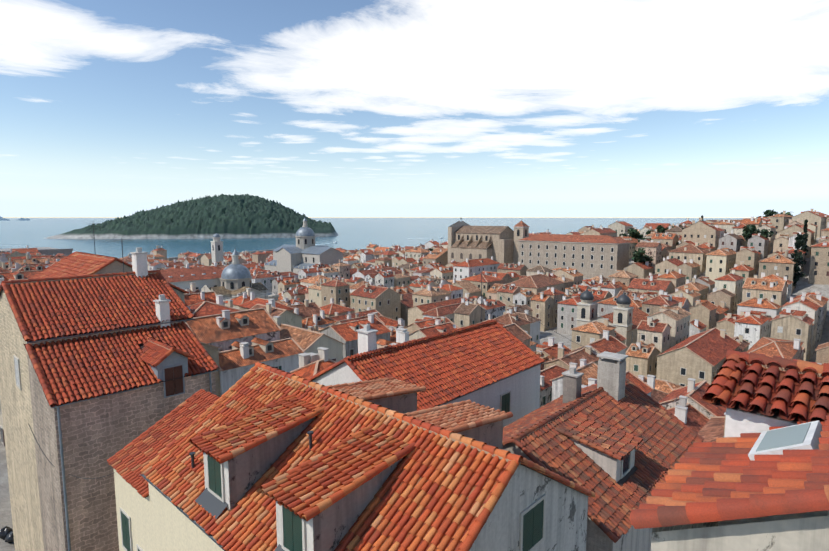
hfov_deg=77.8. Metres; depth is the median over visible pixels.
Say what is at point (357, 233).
sea water
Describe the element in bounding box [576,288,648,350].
twin tower church
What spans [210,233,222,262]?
harbour bell tower
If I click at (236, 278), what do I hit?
st blaise church
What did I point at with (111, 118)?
sky
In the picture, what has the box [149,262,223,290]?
white palace
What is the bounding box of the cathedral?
[264,218,350,273]
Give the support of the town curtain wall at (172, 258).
on the terrain
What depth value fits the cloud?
11536.81 m
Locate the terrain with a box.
[0,236,828,550]
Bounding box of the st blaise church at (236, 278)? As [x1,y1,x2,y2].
[200,249,278,305]
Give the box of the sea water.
[0,218,742,258]
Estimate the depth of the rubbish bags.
33.86 m
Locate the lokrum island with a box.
[45,194,337,238]
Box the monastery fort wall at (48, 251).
[0,247,72,255]
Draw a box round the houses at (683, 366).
[0,209,828,445]
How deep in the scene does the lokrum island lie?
1105.44 m
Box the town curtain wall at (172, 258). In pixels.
[167,249,273,260]
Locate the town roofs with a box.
[0,211,828,441]
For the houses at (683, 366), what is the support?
on the terrain
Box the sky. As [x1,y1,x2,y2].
[0,0,828,217]
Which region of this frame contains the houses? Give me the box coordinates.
[0,224,828,550]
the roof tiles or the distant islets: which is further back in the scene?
the distant islets
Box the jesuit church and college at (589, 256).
[448,218,629,278]
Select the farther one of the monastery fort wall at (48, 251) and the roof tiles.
the monastery fort wall at (48, 251)
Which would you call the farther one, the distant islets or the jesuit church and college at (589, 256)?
the distant islets
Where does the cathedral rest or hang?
on the terrain
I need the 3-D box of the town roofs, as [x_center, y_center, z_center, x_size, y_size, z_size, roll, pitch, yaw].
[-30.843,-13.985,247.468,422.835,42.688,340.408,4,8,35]
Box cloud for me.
[0,0,828,216]
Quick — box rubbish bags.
[0,526,13,542]
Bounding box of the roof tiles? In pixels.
[0,251,828,550]
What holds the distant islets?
on the sea water
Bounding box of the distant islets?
[0,216,29,219]
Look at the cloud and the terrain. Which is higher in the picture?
the cloud

